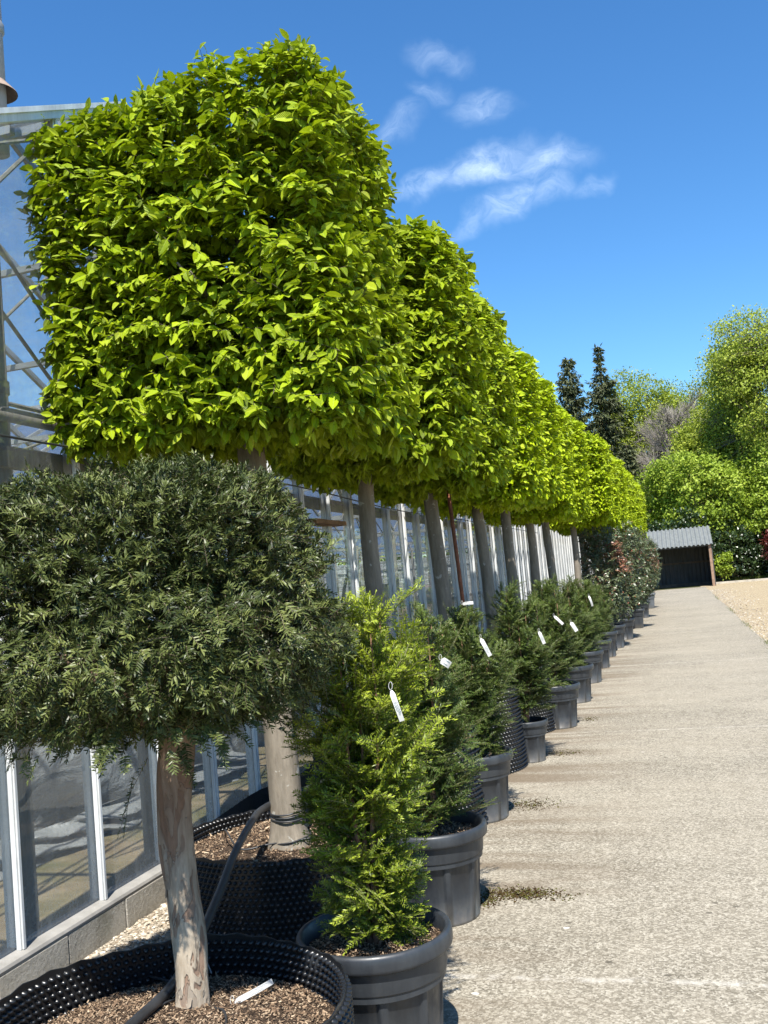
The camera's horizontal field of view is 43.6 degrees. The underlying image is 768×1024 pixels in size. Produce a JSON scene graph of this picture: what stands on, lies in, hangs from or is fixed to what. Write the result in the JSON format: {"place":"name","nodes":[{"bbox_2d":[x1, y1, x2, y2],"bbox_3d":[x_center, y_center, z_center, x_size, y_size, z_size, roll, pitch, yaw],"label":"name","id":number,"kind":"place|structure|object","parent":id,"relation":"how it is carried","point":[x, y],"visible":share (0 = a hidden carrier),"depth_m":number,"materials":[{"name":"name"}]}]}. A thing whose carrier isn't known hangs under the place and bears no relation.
{"place":"outdoors","nodes":[
{"label":"outdoors","id":0,"kind":"place"},
{"bbox_2d":[83,904,169,959],"bbox_3d":[4.491,2.747,21.516,1.210,0.071,50.000,-6,-4,16],"label":"gravel strip","id":1,"kind":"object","parent":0,"point":[130,938],"depth_m":4.45,"materials":[{"name":"beige gravel"}]},
{"bbox_2d":[0,449,360,1023],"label":"yew tree","id":2,"kind":"object","parent":1,"relation":"on","point":[195,674],"visible":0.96,"depth_m":2.79,"materials":[{"name":"green plant"}]},
{"bbox_2d":[159,998,175,1007],"bbox_3d":[-0.769,1.525,2.806,0.030,0.037,0.472,-7,-5,29],"label":"drip tube","id":3,"kind":"object","parent":2,"relation":"on","point":[168,1001],"visible":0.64,"depth_m":2.97,"materials":[{"name":"black plastic"}]},
{"bbox_2d":[149,975,227,1023],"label":"drip tube","id":4,"kind":"object","parent":2,"relation":"on","point":[216,1008],"visible":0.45,"depth_m":2.93,"materials":[{"name":"black plastic"}]},
{"bbox_2d":[125,748,357,1023],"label":"water pipe","id":5,"kind":"object","parent":2,"relation":"on","point":[151,1006],"visible":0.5,"depth_m":3.63,"materials":[{"name":"black plastic"}]},
{"bbox_2d":[230,979,272,1002],"bbox_3d":[-0.407,1.496,2.991,0.150,0.033,0.025,-2,-5,-35],"label":"plant tag","id":6,"kind":"object","parent":2,"relation":"on","point":[256,990],"visible":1,"depth_m":2.98,"materials":[{"name":"white plastic"}]},
{"bbox_2d":[13,28,424,942],"bbox_3d":[-0.684,-0.047,4.732,1.760,4.098,1.418,-6,-4,16],"label":"hornbeam tree","id":7,"kind":"object","parent":1,"relation":"on","point":[185,326],"visible":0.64,"depth_m":4.32,"materials":[{"name":"green plant"}]},
{"bbox_2d":[224,829,312,850],"bbox_3d":[-0.518,1.553,4.601,0.666,0.077,0.257,-6,-4,16],"label":"drip tube","id":8,"kind":"object","parent":7,"relation":"on","point":[225,831],"visible":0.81,"depth_m":4.52,"materials":[{"name":"black plastic"}]},
{"bbox_2d":[265,214,496,824],"bbox_3d":[0.021,0.073,6.401,1.630,3.978,1.327,-6,-4,16],"label":"hornbeam tree","id":9,"kind":"object","parent":1,"relation":"on","point":[448,352],"visible":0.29,"depth_m":6.04,"materials":[{"name":"green plant"}]},
{"bbox_2d":[350,291,528,773],"bbox_3d":[0.472,0.140,8.133,1.602,4.019,1.327,-6,-4,16],"label":"hornbeam tree","id":10,"kind":"object","parent":1,"relation":"on","point":[496,461],"visible":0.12,"depth_m":7.87,"materials":[{"name":"green plant"}]},
{"bbox_2d":[445,470,467,650],"bbox_3d":[0.673,0.882,7.860,0.170,2.472,0.078,-3,-5,-30],"label":"steel post","id":11,"kind":"object","parent":1,"relation":"on","point":[455,547],"visible":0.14,"depth_m":7.87,"materials":[{"name":"metal"}]},
{"bbox_2d":[413,342,555,732],"bbox_3d":[1.027,0.243,9.839,1.513,3.964,1.298,-6,-4,16],"label":"hornbeam tree","id":12,"kind":"object","parent":1,"relation":"on","point":[523,488],"visible":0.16,"depth_m":9.54,"materials":[{"name":"green plant"}]},
{"bbox_2d":[466,373,568,679],"bbox_3d":[1.522,0.301,11.561,1.515,4.012,1.303,-6,-4,16],"label":"hornbeam tree","id":13,"kind":"object","parent":1,"relation":"on","point":[548,414],"visible":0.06,"depth_m":11.42,"materials":[{"name":"green plant"}]},
{"bbox_2d":[484,399,579,647],"bbox_3d":[2.013,0.408,13.253,1.506,3.959,1.302,-6,-4,16],"label":"hornbeam tree","id":14,"kind":"object","parent":1,"relation":"on","point":[561,509],"visible":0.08,"depth_m":13.02,"materials":[{"name":"green plant"}]},
{"bbox_2d":[511,413,594,648],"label":"hornbeam tree","id":15,"kind":"object","parent":1,"relation":"on","point":[584,502],"visible":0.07,"depth_m":14.76,"materials":[{"name":"green plant"}]},
{"bbox_2d":[538,430,617,650],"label":"hornbeam tree","id":16,"kind":"object","parent":1,"relation":"on","point":[601,477],"visible":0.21,"depth_m":17.25,"materials":[{"name":"green plant"}]},
{"bbox_2d":[553,455,624,641],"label":"hornbeam tree","id":17,"kind":"object","parent":1,"relation":"on","point":[614,493],"visible":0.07,"depth_m":19.04,"materials":[{"name":"green plant"}]},
{"bbox_2d":[584,470,634,628],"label":"hornbeam tree","id":18,"kind":"object","parent":1,"relation":"on","point":[629,498],"visible":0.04,"depth_m":22.38,"materials":[{"name":"green plant"}]},
{"bbox_2d":[592,455,628,616],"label":"hornbeam tree","id":19,"kind":"object","parent":1,"relation":"on","point":[622,502],"visible":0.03,"depth_m":20.69,"materials":[{"name":"green plant"}]},
{"bbox_2d":[608,466,637,565],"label":"hornbeam tree","id":20,"kind":"object","parent":1,"relation":"on","point":[633,509],"visible":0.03,"depth_m":24.15,"materials":[{"name":"green plant"}]},
{"bbox_2d":[614,481,641,607],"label":"hornbeam tree","id":21,"kind":"object","parent":1,"relation":"on","point":[637,511],"visible":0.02,"depth_m":25.82,"materials":[{"name":"green plant"}]},
{"bbox_2d":[633,478,643,532],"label":"hornbeam tree","id":22,"kind":"object","parent":1,"relation":"on","point":[640,508],"depth_m":27.62,"materials":[{"name":"green plant"}]},
{"bbox_2d":[0,610,501,951],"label":"glasshouse bed","id":23,"kind":"object","parent":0,"point":[63,884],"depth_m":6.03,"materials":[{"name":"soil"}]},
{"bbox_2d":[0,751,259,881],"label":"sheet bundle","id":24,"kind":"object","parent":23,"relation":"on","point":[52,841],"visible":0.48,"depth_m":6.85,"materials":[{"name":"white plastic"}]},
{"bbox_2d":[217,764,312,817],"bbox_3d":[4.503,2.719,23.525,0.062,0.425,38.150,-6,-4,16],"label":"ground membrane","id":25,"kind":"object","parent":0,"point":[256,799],"visible":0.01,"depth_m":5.90,"materials":[{"name":"black fabric"}]},
{"bbox_2d":[0,0,767,566],"label":"sky","id":26,"kind":"structure","parent":0,"point":[601,165],"materials":[{"name":"blue"}]},
{"bbox_2d":[443,587,767,1023],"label":"path","id":27,"kind":"structure","parent":0,"point":[659,826],"depth_m":5.24,"materials":[{"name":"concrete"}]},
{"bbox_2d":[282,576,456,1023],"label":"potted yew","id":28,"kind":"object","parent":27,"relation":"on","point":[381,941],"visible":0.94,"depth_m":3.20,"materials":[{"name":"plant"}]},
{"bbox_2d":[388,682,403,721],"bbox_3d":[0.035,0.590,2.982,0.046,0.124,0.020,-8,-5,33],"label":"plant tag","id":29,"kind":"object","parent":28,"relation":"attached to","point":[396,706],"visible":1,"depth_m":2.97,"materials":[{"name":"white plastic"}]},
{"bbox_2d":[362,596,499,926],"bbox_3d":[0.163,1.157,4.577,0.700,1.535,0.756,-9,-6,44],"label":"potted yew","id":30,"kind":"object","parent":27,"relation":"on","point":[454,853],"visible":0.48,"depth_m":4.49,"materials":[{"name":"plant"}]},
{"bbox_2d":[439,654,451,667],"bbox_3d":[0.271,0.659,4.236,0.056,0.066,0.017,-5,-4,1],"label":"plant tag","id":31,"kind":"object","parent":30,"relation":"attached to","point":[445,662],"visible":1,"depth_m":4.23,"materials":[{"name":"white plastic"}]},
{"bbox_2d":[429,597,527,823],"bbox_3d":[0.561,1.290,6.358,0.720,1.461,0.707,-1,-6,-43],"label":"potted yew","id":32,"kind":"object","parent":27,"relation":"on","point":[496,756],"visible":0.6,"depth_m":6.26,"materials":[{"name":"plant"}]},
{"bbox_2d":[461,601,472,604],"bbox_3d":[0.529,0.580,6.131,0.081,0.031,0.019,-6,-4,16],"label":"plant tag","id":33,"kind":"object","parent":32,"relation":"attached to","point":[468,603],"visible":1,"depth_m":6.12,"materials":[{"name":"white plastic"}]},
{"bbox_2d":[479,634,491,656],"bbox_3d":[0.634,0.836,6.011,0.072,0.143,0.019,-7,-5,25],"label":"plant tag","id":34,"kind":"object","parent":32,"relation":"attached to","point":[485,647],"visible":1,"depth_m":6.01,"materials":[{"name":"white plastic"}]},
{"bbox_2d":[480,576,567,762],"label":"potted yew","id":35,"kind":"object","parent":27,"relation":"on","point":[521,636],"visible":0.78,"depth_m":7.99,"materials":[{"name":"plant"}]},
{"bbox_2d":[538,631,545,643],"bbox_3d":[1.266,0.999,7.716,0.056,0.130,0.018,-7,-5,27],"label":"plant tag","id":36,"kind":"object","parent":35,"relation":"attached to","point":[541,637],"visible":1,"depth_m":7.71,"materials":[{"name":"white plastic"}]},
{"bbox_2d":[480,716,619,909],"bbox_3d":[1.274,2.026,7.363,0.892,0.023,5.803,-6,-4,12],"label":"moss","id":37,"kind":"object","parent":27,"relation":"on","point":[530,895],"visible":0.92,"depth_m":4.76,"materials":[{"name":"plant"}]},
{"bbox_2d":[524,573,585,729],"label":"potted yew","id":38,"kind":"object","parent":27,"relation":"on","point":[566,691],"visible":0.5,"depth_m":9.53,"materials":[{"name":"plant"}]},
{"bbox_2d":[553,613,563,624],"bbox_3d":[1.700,1.046,9.361,0.099,0.119,0.016,-7,-4,22],"label":"plant tag","id":39,"kind":"object","parent":38,"relation":"attached to","point":[558,620],"visible":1,"depth_m":9.36,"materials":[{"name":"white plastic"}]},
{"bbox_2d":[570,622,577,631],"bbox_3d":[1.854,1.110,9.365,0.074,0.124,0.022,-6,-4,16],"label":"plant tag","id":40,"kind":"object","parent":38,"relation":"attached to","point":[572,624],"visible":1,"depth_m":9.36,"materials":[{"name":"white plastic"}]},
{"bbox_2d":[547,572,598,703],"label":"potted yew","id":41,"kind":"object","parent":27,"relation":"on","point":[582,673],"visible":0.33,"depth_m":11.23,"materials":[{"name":"plant"}]},
{"bbox_2d":[562,578,610,683],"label":"potted yew","id":42,"kind":"object","parent":27,"relation":"on","point":[594,656],"visible":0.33,"depth_m":12.97,"materials":[{"name":"plant"}]},
{"bbox_2d":[584,579,611,668],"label":"potted yew","id":43,"kind":"object","parent":27,"relation":"on","point":[605,662],"visible":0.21,"depth_m":14.66,"materials":[{"name":"plant"}]},
{"bbox_2d":[591,584,618,656],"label":"potted yew","id":44,"kind":"object","parent":27,"relation":"on","point":[611,633],"visible":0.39,"depth_m":16.29,"materials":[{"name":"plant"}]},
{"bbox_2d":[577,525,634,648],"bbox_3d":[4.161,1.349,17.982,1.141,2.402,1.168,-6,-4,16],"label":"potted bush","id":45,"kind":"object","parent":27,"relation":"on","point":[620,586],"visible":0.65,"depth_m":17.80,"materials":[{"name":"green plant"}]},
{"bbox_2d":[585,519,645,639],"bbox_3d":[4.803,1.402,19.695,1.289,2.432,1.265,-6,-4,16],"label":"potted bush","id":46,"kind":"object","parent":27,"relation":"on","point":[636,591],"visible":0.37,"depth_m":19.45,"materials":[{"name":"green plant"}]},
{"bbox_2d":[604,526,658,628],"bbox_3d":[5.826,1.510,22.696,1.228,2.474,1.241,-3,-5,-24],"label":"potted bush","id":47,"kind":"object","parent":27,"relation":"on","point":[638,612],"visible":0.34,"depth_m":22.46,"materials":[{"name":"green plant"}]},
{"bbox_2d":[634,488,647,599],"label":"hornbeam tree","id":48,"kind":"object","parent":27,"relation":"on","point":[644,511],"visible":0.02,"depth_m":29.30,"materials":[{"name":"green plant"}]},
{"bbox_2d":[637,537,660,617],"bbox_3d":[6.931,1.740,26.338,1.233,2.353,1.176,-2,-5,-40],"label":"potted bush","id":49,"kind":"object","parent":27,"relation":"on","point":[645,606],"visible":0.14,"depth_m":26.18,"materials":[{"name":"green plant"}]},
{"bbox_2d":[641,535,662,608],"bbox_3d":[8.418,1.928,31.114,1.259,2.414,1.296,-6,-4,16],"label":"potted bush","id":50,"kind":"object","parent":27,"relation":"on","point":[651,601],"visible":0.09,"depth_m":30.83,"materials":[{"name":"green plant"}]},
{"bbox_2d":[654,573,766,590],"bbox_3d":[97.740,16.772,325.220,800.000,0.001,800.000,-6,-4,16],"label":"ground","id":51,"kind":"structure","parent":0,"point":[718,580],"depth_m":49.23,"materials":[{"name":"brown soil"}]},
{"bbox_2d":[0,101,603,999],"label":"glasshouse","id":52,"kind":"structure","parent":51,"relation":"on","point":[96,921],"depth_m":4.92,"materials":[{"name":"glass"}]},
{"bbox_2d":[0,0,17,159],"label":"chimney flue","id":53,"kind":"object","parent":52,"relation":"attached to","point":[8,94],"visible":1,"depth_m":5.24,"materials":[{"name":"metal"}]},
{"bbox_2d":[0,573,498,844],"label":"plastic curtain","id":54,"kind":"object","parent":52,"relation":"hanging from","point":[57,791],"visible":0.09,"depth_m":7.04,"materials":[{"name":"plastic"}]},
{"bbox_2d":[0,434,535,532],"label":"gutter","id":55,"kind":"object","parent":52,"relation":"attached to","point":[30,440],"visible":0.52,"depth_m":4.40,"materials":[{"name":"grey metal"}]},
{"bbox_2d":[337,490,348,604],"bbox_3d":[-0.364,0.355,8.768,0.039,1.437,0.432,-6,-4,18],"label":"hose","id":56,"kind":"object","parent":52,"relation":"hanging from","point":[347,573],"visible":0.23,"depth_m":8.72,"materials":[{"name":"black rubber"}]},
{"bbox_2d":[318,542,760,565],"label":"woodland","id":57,"kind":"object","parent":51,"relation":"on","point":[382,559],"visible":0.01,"depth_m":95.34,"materials":[{"name":"green plant"}]},
{"bbox_2d":[555,357,601,435],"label":"spruce tree","id":58,"kind":"object","parent":51,"relation":"on","point":[569,393],"visible":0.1,"depth_m":69.12,"materials":[{"name":"green plant"}]},
{"bbox_2d":[583,342,645,487],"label":"spruce tree","id":59,"kind":"object","parent":51,"relation":"on","point":[606,430],"visible":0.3,"depth_m":68.49,"materials":[{"name":"green plant"}]},
{"bbox_2d":[614,443,653,526],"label":"spruce tree","id":60,"kind":"object","parent":51,"relation":"on","point":[625,457],"visible":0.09,"depth_m":64.80,"materials":[{"name":"green plant"}]},
{"bbox_2d":[588,366,706,465],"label":"tree","id":61,"kind":"object","parent":51,"relation":"on","point":[664,397],"visible":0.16,"depth_m":72.61,"materials":[{"name":"green plant"}]},
{"bbox_2d":[636,413,686,511],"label":"bare tree","id":62,"kind":"object","parent":51,"relation":"on","point":[656,448],"visible":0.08,"depth_m":69.53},
{"bbox_2d":[630,387,709,490],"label":"bare tree","id":63,"kind":"object","parent":51,"relation":"on","point":[647,461],"visible":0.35,"depth_m":68.05,"materials":[{"name":"grey plant"}]},
{"bbox_2d":[644,525,715,588],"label":"shed","id":64,"kind":"structure","parent":51,"relation":"on","point":[686,554],"depth_m":49.88,"materials":[{"name":"metal"}]},
{"bbox_2d":[656,361,714,419],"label":"tree","id":65,"kind":"object","parent":51,"relation":"on","point":[702,398],"visible":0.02,"depth_m":75.60,"materials":[{"name":"green plant"}]},
{"bbox_2d":[646,505,729,559],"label":"laurel shrub","id":66,"kind":"object","parent":51,"relation":"on","point":[689,515],"visible":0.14,"depth_m":51.88,"materials":[{"name":"green plant"}]},
{"bbox_2d":[635,449,767,555],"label":"maple tree","id":67,"kind":"object","parent":51,"relation":"on","point":[671,488],"visible":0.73,"depth_m":53.37,"materials":[{"name":"green plant"}]},
{"bbox_2d":[662,404,759,568],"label":"tree","id":68,"kind":"object","parent":51,"relation":"on","point":[685,432],"visible":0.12,"depth_m":61.68,"materials":[{"name":"green plant"}]},
{"bbox_2d":[707,519,764,579],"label":"laurel shrub","id":69,"kind":"object","parent":51,"relation":"on","point":[741,532],"visible":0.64,"depth_m":51.85,"materials":[{"name":"green plant"}]},
{"bbox_2d":[716,578,767,583],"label":"kerb","id":70,"kind":"structure","parent":51,"relation":"on","point":[749,580],"depth_m":48.94,"materials":[{"name":"beige concrete"}]},
{"bbox_2d":[713,551,734,581],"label":"laurel shrub","id":71,"kind":"object","parent":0,"point":[722,567],"visible":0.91,"depth_m":50.85,"materials":[{"name":"green plant"}]},
{"bbox_2d":[700,580,767,641],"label":"gravel yard","id":72,"kind":"structure","parent":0,"point":[758,592],"depth_m":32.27,"materials":[{"name":"beige gravel"}]},
{"bbox_2d":[715,596,767,648],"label":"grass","id":73,"kind":"structure","parent":0,"point":[747,624],"depth_m":20.41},
{"bbox_2d":[758,528,767,559],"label":"laurel shrub","id":74,"kind":"object","parent":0,"point":[765,538],"visible":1,"depth_m":50.91,"materials":[{"name":"red plant"}]},
{"label":"lawn","id":75,"kind":"structure","parent":0,"visible":0},
{"bbox_2d":[653,303,767,541],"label":"willow tree","id":76,"kind":"object","parent":75,"relation":"on","point":[738,371],"visible":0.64,"depth_m":56.44,"materials":[{"name":"green plant"}]},
{"bbox_2d":[724,574,767,580],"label":"lawn grass","id":77,"kind":"structure","parent":75,"relation":"on","point":[745,577],"depth_m":52.08,"materials":[{"name":"green plant"}]},
{"bbox_2d":[736,526,767,575],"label":"laurel shrub","id":78,"kind":"object","parent":75,"relation":"on","point":[763,561],"visible":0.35,"depth_m":52.34,"materials":[{"name":"green plant"}]},
{"bbox_2d":[737,440,767,547],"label":"maple tree","id":79,"kind":"object","parent":75,"relation":"on","point":[757,478],"visible":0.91,"depth_m":52.65,"materials":[{"name":"green plant"}]}
]}

